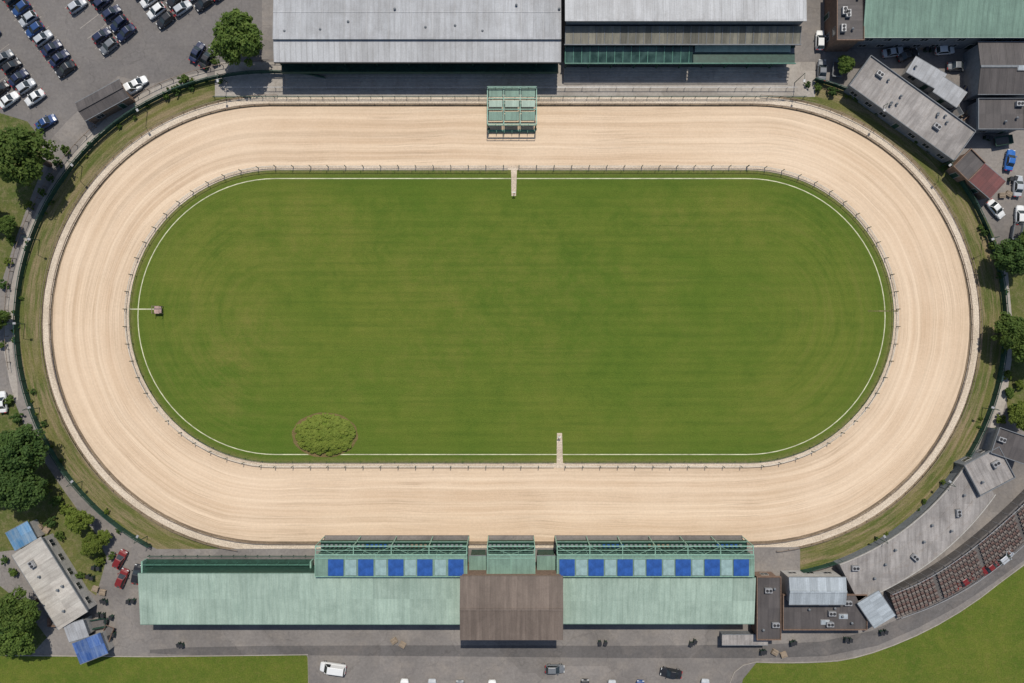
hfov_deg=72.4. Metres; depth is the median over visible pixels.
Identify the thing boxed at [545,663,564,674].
parked car
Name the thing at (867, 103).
window
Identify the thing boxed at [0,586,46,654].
verge
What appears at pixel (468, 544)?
track rail
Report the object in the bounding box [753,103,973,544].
track rail
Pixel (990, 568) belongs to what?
parked car
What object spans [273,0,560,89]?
grandstand
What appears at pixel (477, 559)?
stair tower
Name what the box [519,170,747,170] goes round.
wire fence
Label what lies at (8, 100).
parked car
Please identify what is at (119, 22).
parked car
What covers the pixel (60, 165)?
perimeter fence
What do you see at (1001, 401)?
path
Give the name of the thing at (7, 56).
parked car
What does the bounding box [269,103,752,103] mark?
track rail
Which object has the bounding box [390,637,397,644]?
pallet stack
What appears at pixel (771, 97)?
fence
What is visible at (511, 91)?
starting gantry
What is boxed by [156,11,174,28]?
parked car
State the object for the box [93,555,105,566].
bush
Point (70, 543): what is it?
verge
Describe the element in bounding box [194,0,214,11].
parked car
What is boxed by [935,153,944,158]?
window
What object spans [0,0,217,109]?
road marking
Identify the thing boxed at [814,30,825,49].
parked car
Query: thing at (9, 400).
bush
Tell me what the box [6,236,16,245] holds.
bush
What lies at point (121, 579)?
parked car
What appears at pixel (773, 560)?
pavement
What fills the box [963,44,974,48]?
door
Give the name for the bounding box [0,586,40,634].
tree
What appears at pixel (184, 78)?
bush
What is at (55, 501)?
bush
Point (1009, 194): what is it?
pallet stack
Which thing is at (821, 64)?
parked car
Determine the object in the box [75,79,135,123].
shed
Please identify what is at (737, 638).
store room
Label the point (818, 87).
bush
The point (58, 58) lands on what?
parked car
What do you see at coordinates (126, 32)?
parked car
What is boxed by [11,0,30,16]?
parked car
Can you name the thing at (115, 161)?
path
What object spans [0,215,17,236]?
tree
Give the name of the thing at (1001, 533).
seating terrace
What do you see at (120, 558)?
parked car
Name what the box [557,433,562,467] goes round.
path
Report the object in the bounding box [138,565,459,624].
grandstand
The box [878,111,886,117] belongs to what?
window
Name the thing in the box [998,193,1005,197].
pallet stack
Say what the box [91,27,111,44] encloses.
parked car
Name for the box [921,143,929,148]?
window
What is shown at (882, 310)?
path
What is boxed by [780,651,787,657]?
pallet stack
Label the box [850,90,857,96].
window
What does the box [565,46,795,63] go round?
window frame
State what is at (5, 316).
tree
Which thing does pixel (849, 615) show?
kennel block
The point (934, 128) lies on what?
long shed
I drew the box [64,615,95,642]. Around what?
shed
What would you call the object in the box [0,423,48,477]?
tree
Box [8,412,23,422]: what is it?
bush
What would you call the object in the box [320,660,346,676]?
parked van
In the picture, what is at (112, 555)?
bush
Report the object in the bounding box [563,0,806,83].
grandstand
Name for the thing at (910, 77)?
window
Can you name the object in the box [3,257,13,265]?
bush
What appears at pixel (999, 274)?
bush
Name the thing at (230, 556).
crowd barrier
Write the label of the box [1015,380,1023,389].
bush
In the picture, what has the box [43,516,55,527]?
bush
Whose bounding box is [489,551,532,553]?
window
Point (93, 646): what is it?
shed
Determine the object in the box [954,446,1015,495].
building
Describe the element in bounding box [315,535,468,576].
grandstand lounge
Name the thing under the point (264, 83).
pavement
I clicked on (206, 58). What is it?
parked car
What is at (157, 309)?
judge stand
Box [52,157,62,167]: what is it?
bush
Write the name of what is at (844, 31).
warehouse
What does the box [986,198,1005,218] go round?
parked car
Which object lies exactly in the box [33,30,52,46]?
parked car
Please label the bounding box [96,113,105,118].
window
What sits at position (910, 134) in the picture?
window
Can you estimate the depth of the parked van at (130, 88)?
138.38 m
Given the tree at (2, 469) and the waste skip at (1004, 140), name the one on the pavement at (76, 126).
the waste skip at (1004, 140)
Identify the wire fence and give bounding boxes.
[129,170,274,461]
[275,170,507,170]
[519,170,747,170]
[748,170,893,461]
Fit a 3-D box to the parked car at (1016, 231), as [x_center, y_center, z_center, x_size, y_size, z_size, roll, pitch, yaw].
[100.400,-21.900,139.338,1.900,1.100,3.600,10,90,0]
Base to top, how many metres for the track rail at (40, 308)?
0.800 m
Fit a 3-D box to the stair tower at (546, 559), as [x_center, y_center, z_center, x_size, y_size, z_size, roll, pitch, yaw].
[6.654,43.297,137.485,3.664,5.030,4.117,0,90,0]
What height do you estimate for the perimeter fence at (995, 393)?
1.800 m
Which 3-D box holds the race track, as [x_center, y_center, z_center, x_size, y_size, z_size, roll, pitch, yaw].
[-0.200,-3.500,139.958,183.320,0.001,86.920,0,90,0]
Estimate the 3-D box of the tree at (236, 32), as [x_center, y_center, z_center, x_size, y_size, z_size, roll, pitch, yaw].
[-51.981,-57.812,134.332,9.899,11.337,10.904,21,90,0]
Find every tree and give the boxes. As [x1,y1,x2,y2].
[0,124,59,186]
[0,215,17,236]
[0,310,11,329]
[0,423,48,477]
[0,464,7,486]
[0,467,47,511]
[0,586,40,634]
[0,620,36,657]
[64,507,94,534]
[80,532,102,557]
[97,529,112,545]
[208,7,264,66]
[838,55,854,74]
[990,237,1023,274]
[991,311,1023,350]
[1008,400,1023,430]
[1012,340,1023,362]
[1017,232,1023,245]
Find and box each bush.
[0,279,8,288]
[0,555,8,564]
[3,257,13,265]
[4,394,13,403]
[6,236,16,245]
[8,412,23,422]
[8,568,17,576]
[25,201,34,209]
[37,188,46,196]
[39,421,47,426]
[41,482,52,495]
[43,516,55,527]
[45,173,53,182]
[48,495,62,506]
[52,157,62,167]
[54,531,64,540]
[58,502,68,514]
[60,144,70,155]
[75,571,84,578]
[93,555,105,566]
[108,552,114,559]
[163,92,168,99]
[171,84,180,95]
[177,74,188,83]
[210,58,219,64]
[804,81,810,87]
[814,83,821,90]
[827,87,838,95]
[939,165,947,170]
[981,226,988,235]
[988,241,997,249]
[995,272,1005,278]
[996,414,1005,423]
[1004,370,1012,379]
[1004,387,1014,399]
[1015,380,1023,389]
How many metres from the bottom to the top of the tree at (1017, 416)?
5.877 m
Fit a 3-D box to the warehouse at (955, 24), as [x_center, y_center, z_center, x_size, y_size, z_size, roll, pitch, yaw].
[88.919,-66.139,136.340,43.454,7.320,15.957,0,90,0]
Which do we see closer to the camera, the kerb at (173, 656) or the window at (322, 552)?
the window at (322, 552)
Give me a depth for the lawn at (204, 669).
139.98 m
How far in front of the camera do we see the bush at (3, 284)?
138.94 m
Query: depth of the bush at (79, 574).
139.09 m
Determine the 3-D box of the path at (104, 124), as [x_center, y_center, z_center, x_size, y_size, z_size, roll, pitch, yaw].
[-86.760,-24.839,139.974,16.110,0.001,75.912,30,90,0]
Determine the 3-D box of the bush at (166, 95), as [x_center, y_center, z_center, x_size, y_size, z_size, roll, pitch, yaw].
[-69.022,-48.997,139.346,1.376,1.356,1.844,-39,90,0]
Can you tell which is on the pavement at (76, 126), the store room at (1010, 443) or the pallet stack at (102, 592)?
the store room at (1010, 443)
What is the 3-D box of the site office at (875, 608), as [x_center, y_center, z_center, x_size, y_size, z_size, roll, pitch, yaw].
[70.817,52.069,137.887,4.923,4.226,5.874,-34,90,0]
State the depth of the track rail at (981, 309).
139.25 m
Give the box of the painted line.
[137,178,885,454]
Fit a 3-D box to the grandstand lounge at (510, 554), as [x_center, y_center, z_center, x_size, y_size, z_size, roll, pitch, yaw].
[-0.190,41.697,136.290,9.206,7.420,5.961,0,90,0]
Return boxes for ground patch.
[292,412,357,456]
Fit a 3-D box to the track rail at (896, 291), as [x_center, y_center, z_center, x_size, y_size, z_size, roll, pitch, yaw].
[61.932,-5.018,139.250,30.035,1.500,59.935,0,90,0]
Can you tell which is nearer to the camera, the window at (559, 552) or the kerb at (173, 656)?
the window at (559, 552)
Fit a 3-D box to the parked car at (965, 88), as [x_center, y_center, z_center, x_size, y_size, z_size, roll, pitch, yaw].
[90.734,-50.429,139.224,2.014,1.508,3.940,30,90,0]
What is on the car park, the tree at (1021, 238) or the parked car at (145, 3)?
the parked car at (145, 3)
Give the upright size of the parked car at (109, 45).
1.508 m
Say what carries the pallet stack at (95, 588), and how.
on the verge at (70, 543)
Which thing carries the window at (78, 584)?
in the long shed at (58, 587)
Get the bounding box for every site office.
[780,570,846,604]
[857,590,895,627]
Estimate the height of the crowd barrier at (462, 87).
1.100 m
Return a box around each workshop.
[963,41,1023,101]
[966,98,1023,133]
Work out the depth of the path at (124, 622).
139.98 m
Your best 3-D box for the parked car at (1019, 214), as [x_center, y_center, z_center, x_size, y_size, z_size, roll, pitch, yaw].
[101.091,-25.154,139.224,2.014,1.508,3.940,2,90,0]
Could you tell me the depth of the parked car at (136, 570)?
138.78 m
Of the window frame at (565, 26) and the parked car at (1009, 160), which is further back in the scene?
the parked car at (1009, 160)
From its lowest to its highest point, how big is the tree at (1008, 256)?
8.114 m
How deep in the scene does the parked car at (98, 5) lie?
138.90 m
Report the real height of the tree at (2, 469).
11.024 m
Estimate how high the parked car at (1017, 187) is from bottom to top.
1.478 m
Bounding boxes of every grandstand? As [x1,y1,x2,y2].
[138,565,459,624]
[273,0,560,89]
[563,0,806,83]
[563,577,755,623]
[834,466,995,600]
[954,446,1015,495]
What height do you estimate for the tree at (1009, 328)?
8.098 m
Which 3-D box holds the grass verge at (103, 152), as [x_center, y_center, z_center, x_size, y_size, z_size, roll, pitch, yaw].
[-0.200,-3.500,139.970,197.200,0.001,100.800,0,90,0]
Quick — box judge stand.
[151,306,163,313]
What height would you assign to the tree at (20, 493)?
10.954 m
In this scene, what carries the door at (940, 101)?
in the portable cabin at (946, 93)
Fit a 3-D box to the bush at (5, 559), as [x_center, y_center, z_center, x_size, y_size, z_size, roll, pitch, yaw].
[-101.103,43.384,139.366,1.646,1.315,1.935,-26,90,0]
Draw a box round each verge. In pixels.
[0,113,41,281]
[0,396,105,594]
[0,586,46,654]
[19,80,1002,569]
[1007,228,1023,418]
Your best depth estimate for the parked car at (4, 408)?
139.07 m
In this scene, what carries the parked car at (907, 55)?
on the pavement at (76, 126)
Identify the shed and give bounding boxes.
[5,519,44,550]
[11,533,96,629]
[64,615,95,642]
[72,630,113,664]
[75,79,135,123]
[843,55,975,162]
[945,148,985,181]
[964,163,1005,199]
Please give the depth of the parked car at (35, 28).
138.98 m
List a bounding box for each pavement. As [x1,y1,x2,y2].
[0,0,1023,682]
[150,547,799,575]
[215,62,814,96]
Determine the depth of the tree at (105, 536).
137.66 m
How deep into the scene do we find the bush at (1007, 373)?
138.84 m
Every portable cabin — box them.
[901,56,946,92]
[927,76,966,108]
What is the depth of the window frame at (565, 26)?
134.04 m
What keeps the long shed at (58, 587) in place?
on the pavement at (76, 126)
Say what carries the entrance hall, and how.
on the pavement at (76, 126)
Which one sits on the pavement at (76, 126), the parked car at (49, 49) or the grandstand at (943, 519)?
the grandstand at (943, 519)
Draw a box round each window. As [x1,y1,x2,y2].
[48,538,55,546]
[57,553,64,560]
[66,567,73,574]
[75,581,82,589]
[85,596,91,603]
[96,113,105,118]
[319,551,465,553]
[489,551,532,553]
[558,551,748,553]
[832,26,835,36]
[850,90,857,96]
[864,101,872,107]
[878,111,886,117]
[907,75,915,80]
[907,132,915,138]
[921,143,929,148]
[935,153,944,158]
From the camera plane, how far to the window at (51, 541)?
138.36 m
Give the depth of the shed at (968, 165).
136.80 m
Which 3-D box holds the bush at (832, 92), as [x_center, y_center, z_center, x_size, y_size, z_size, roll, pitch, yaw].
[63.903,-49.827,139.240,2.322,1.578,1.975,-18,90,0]
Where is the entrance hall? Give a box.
[460,562,562,639]
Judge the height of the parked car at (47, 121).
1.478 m
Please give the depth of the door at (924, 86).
138.87 m
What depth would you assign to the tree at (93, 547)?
136.39 m
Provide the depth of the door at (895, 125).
138.87 m
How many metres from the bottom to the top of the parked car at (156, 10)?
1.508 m
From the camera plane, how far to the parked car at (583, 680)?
139.23 m
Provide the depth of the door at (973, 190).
138.55 m
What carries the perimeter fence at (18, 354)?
on the pavement at (76, 126)
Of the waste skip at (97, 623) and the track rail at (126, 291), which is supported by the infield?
the track rail at (126, 291)
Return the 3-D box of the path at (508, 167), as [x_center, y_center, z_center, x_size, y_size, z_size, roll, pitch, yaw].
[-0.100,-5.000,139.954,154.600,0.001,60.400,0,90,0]
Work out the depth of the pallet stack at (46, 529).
139.44 m
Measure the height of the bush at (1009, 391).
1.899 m
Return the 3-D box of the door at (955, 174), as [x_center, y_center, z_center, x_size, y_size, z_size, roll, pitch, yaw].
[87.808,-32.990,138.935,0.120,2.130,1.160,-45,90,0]
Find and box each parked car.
[0,49,14,65]
[0,80,9,94]
[0,91,19,108]
[0,391,8,412]
[1,58,21,74]
[4,0,19,6]
[7,68,29,86]
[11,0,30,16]
[15,78,35,94]
[18,10,38,27]
[24,88,45,106]
[25,21,44,37]
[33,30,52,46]
[34,114,57,129]
[40,39,62,57]
[48,49,69,67]
[55,60,76,77]
[67,0,87,13]
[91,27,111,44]
[92,0,111,10]
[99,37,118,54]
[101,4,121,20]
[109,14,128,32]
[112,549,127,568]
[114,568,129,588]
[116,23,136,41]
[130,75,148,86]
[131,564,140,584]
[140,0,158,7]
[146,2,165,19]
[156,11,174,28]
[166,0,182,7]
[172,0,192,16]
[188,41,205,62]
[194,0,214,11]
[198,47,214,68]
[400,678,408,682]
[428,679,436,682]
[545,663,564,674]
[581,678,588,682]
[660,666,682,678]
[700,678,709,682]
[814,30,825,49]
[816,59,827,80]
[881,47,903,58]
[896,48,918,62]
[935,46,954,55]
[946,60,965,71]
[957,573,974,589]
[962,85,967,97]
[982,558,998,575]
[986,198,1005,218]
[997,548,1013,565]
[1002,149,1016,170]
[1010,221,1023,239]
[1012,175,1023,196]
[1013,205,1023,224]
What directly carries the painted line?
on the infield
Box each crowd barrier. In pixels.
[147,555,313,556]
[213,96,806,97]
[223,87,787,88]
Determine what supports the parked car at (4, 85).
on the car park
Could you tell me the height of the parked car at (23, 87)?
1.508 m
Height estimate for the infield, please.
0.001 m
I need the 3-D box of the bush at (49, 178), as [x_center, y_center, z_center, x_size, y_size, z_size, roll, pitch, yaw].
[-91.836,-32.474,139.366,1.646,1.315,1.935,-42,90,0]
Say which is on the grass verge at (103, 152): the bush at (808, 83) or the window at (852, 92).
the bush at (808, 83)
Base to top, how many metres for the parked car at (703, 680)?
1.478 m
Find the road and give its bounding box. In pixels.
[150,541,1023,657]
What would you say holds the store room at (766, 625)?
on the pavement at (76, 126)
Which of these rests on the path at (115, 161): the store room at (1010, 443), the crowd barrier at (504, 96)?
the crowd barrier at (504, 96)
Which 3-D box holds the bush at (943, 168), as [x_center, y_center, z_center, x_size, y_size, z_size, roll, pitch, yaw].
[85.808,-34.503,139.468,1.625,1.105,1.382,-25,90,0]
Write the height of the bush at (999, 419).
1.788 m
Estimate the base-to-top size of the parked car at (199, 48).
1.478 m
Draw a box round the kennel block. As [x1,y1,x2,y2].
[781,591,866,629]
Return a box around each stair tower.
[469,550,485,569]
[537,550,555,569]
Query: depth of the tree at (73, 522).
135.86 m
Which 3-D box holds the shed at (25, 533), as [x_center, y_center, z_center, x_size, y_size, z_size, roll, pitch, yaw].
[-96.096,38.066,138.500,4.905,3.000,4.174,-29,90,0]
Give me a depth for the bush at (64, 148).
138.88 m
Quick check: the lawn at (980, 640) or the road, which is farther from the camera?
the lawn at (980, 640)
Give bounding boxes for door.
[117,103,127,108]
[824,12,828,21]
[891,123,900,128]
[919,84,929,90]
[936,98,944,103]
[949,172,959,178]
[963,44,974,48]
[970,188,978,193]
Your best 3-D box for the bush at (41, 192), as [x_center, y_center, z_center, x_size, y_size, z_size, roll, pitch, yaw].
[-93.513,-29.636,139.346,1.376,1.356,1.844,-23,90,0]
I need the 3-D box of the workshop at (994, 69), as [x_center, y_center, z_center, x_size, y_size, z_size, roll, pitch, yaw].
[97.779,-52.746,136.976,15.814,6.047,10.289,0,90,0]
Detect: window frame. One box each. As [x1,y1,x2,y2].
[564,26,801,44]
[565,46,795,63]
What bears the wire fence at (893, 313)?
on the infield
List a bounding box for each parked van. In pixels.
[123,82,142,94]
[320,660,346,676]
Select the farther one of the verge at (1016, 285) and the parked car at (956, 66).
the verge at (1016, 285)
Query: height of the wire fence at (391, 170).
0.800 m
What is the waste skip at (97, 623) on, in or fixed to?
on the path at (124, 622)
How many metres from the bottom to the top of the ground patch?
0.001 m
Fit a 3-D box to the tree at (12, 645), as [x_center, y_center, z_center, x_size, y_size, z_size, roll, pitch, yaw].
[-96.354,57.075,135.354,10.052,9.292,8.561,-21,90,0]
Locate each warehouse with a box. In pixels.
[824,0,864,51]
[850,0,1023,48]
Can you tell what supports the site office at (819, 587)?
on the pavement at (76, 126)
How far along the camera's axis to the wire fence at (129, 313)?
139.30 m
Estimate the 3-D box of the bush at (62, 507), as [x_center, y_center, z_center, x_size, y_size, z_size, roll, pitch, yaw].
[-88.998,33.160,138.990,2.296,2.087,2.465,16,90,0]
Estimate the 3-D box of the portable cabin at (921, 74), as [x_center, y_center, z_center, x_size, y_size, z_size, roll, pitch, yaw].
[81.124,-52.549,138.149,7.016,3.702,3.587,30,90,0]
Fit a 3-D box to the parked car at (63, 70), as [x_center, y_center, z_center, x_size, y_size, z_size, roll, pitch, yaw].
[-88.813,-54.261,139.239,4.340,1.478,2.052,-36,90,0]
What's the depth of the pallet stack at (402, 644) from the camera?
139.41 m
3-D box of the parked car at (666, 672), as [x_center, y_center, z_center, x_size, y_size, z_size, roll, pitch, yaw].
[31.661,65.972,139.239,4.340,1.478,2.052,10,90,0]
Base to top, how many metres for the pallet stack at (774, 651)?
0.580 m
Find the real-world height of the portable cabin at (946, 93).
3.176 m
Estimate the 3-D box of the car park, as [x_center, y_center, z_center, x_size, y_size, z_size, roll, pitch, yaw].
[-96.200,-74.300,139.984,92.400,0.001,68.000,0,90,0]
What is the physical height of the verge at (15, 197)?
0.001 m
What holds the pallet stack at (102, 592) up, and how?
on the path at (124, 622)
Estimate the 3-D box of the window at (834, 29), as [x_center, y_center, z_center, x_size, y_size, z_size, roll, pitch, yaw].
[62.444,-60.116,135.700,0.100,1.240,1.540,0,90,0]
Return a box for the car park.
[0,0,261,139]
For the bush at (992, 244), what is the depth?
138.86 m
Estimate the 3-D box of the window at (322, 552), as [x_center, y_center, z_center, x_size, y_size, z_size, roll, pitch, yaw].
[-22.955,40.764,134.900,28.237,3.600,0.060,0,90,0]
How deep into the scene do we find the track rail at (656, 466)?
139.25 m
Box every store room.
[719,631,767,645]
[751,572,780,639]
[979,427,1023,463]
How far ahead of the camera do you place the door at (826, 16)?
138.87 m
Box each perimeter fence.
[4,60,261,367]
[13,70,325,547]
[800,77,1008,572]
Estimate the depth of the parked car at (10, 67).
139.00 m
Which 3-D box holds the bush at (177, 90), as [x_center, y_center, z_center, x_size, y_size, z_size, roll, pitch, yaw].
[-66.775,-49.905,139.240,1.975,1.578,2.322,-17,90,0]
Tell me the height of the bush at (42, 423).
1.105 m
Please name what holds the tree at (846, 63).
on the pavement at (76, 126)
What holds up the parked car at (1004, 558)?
on the pavement at (76, 126)
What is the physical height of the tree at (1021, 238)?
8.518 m
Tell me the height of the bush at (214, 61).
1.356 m
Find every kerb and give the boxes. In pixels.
[5,654,308,682]
[729,564,1023,682]
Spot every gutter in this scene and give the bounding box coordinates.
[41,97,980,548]
[50,104,971,543]
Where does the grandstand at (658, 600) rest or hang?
on the pavement at (76, 126)
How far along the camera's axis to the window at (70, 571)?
138.36 m
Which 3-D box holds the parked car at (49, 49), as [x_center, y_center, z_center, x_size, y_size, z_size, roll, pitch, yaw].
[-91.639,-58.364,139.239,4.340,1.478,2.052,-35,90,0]
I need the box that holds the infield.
[129,170,893,462]
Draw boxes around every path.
[3,72,206,399]
[43,97,978,548]
[95,540,139,654]
[125,165,897,467]
[511,167,516,195]
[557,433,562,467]
[868,310,897,311]
[990,270,1011,428]
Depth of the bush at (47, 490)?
138.70 m
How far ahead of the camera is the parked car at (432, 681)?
139.22 m
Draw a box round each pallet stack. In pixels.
[42,526,50,533]
[91,585,99,591]
[99,589,106,595]
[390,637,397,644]
[399,641,406,648]
[771,648,778,655]
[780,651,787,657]
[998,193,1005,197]
[1006,190,1012,197]
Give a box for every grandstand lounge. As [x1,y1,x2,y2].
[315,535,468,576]
[487,535,534,573]
[555,535,753,576]
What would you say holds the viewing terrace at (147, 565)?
on the pavement at (773, 560)
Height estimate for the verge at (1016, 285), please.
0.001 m
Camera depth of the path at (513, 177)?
139.94 m
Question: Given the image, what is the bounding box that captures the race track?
[53,107,968,540]
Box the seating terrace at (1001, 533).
[885,489,1023,617]
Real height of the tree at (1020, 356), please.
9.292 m
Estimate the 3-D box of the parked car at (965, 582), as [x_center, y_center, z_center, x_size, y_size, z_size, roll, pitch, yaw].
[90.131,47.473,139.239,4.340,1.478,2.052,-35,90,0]
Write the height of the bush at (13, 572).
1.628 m
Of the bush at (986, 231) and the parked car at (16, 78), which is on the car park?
the parked car at (16, 78)
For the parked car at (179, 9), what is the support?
on the car park
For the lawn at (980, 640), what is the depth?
139.98 m
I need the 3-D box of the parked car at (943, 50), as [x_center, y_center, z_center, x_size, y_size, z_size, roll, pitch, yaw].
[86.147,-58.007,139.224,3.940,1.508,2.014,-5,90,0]
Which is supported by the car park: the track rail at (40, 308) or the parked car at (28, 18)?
the parked car at (28, 18)
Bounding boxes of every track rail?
[39,95,277,550]
[48,103,268,544]
[122,166,273,466]
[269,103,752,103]
[269,544,752,544]
[273,165,503,166]
[273,466,553,467]
[565,466,747,467]
[748,165,900,466]
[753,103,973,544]
[760,95,982,551]
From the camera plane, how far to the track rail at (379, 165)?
139.11 m
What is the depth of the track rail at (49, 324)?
139.50 m
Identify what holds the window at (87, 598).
in the long shed at (58, 587)
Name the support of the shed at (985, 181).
on the pavement at (76, 126)
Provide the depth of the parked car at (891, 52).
139.02 m
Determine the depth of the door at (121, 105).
138.87 m
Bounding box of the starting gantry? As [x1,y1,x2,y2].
[487,86,536,133]
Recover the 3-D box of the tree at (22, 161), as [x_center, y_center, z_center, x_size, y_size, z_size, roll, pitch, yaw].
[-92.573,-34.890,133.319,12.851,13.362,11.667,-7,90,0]
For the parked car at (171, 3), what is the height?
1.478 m
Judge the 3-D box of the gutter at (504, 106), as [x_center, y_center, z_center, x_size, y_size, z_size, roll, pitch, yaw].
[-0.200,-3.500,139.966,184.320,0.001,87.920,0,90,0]
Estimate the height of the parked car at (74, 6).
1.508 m
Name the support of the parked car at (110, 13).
on the car park
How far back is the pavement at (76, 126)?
139.99 m
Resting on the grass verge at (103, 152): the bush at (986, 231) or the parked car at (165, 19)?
the bush at (986, 231)
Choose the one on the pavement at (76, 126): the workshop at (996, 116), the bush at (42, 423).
the workshop at (996, 116)
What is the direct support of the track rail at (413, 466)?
on the path at (508, 167)
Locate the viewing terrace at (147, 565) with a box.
[141,559,313,572]
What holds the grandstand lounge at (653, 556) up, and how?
on the pavement at (773, 560)
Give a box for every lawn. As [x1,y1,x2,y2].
[0,655,307,682]
[742,566,1023,682]
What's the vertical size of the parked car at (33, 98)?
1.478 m
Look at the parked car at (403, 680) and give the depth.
139.23 m
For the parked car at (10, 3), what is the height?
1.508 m
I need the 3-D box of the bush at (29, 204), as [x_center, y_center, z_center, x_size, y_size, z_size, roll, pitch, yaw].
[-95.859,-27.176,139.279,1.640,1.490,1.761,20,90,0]
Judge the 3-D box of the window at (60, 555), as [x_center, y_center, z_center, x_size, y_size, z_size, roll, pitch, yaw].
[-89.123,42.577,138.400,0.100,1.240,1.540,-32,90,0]
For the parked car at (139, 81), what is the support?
on the pavement at (76, 126)
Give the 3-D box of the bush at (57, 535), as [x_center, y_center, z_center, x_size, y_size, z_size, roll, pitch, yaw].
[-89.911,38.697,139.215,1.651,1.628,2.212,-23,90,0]
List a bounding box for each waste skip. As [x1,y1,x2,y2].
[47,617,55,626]
[90,618,105,629]
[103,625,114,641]
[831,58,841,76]
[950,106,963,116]
[994,134,1013,146]

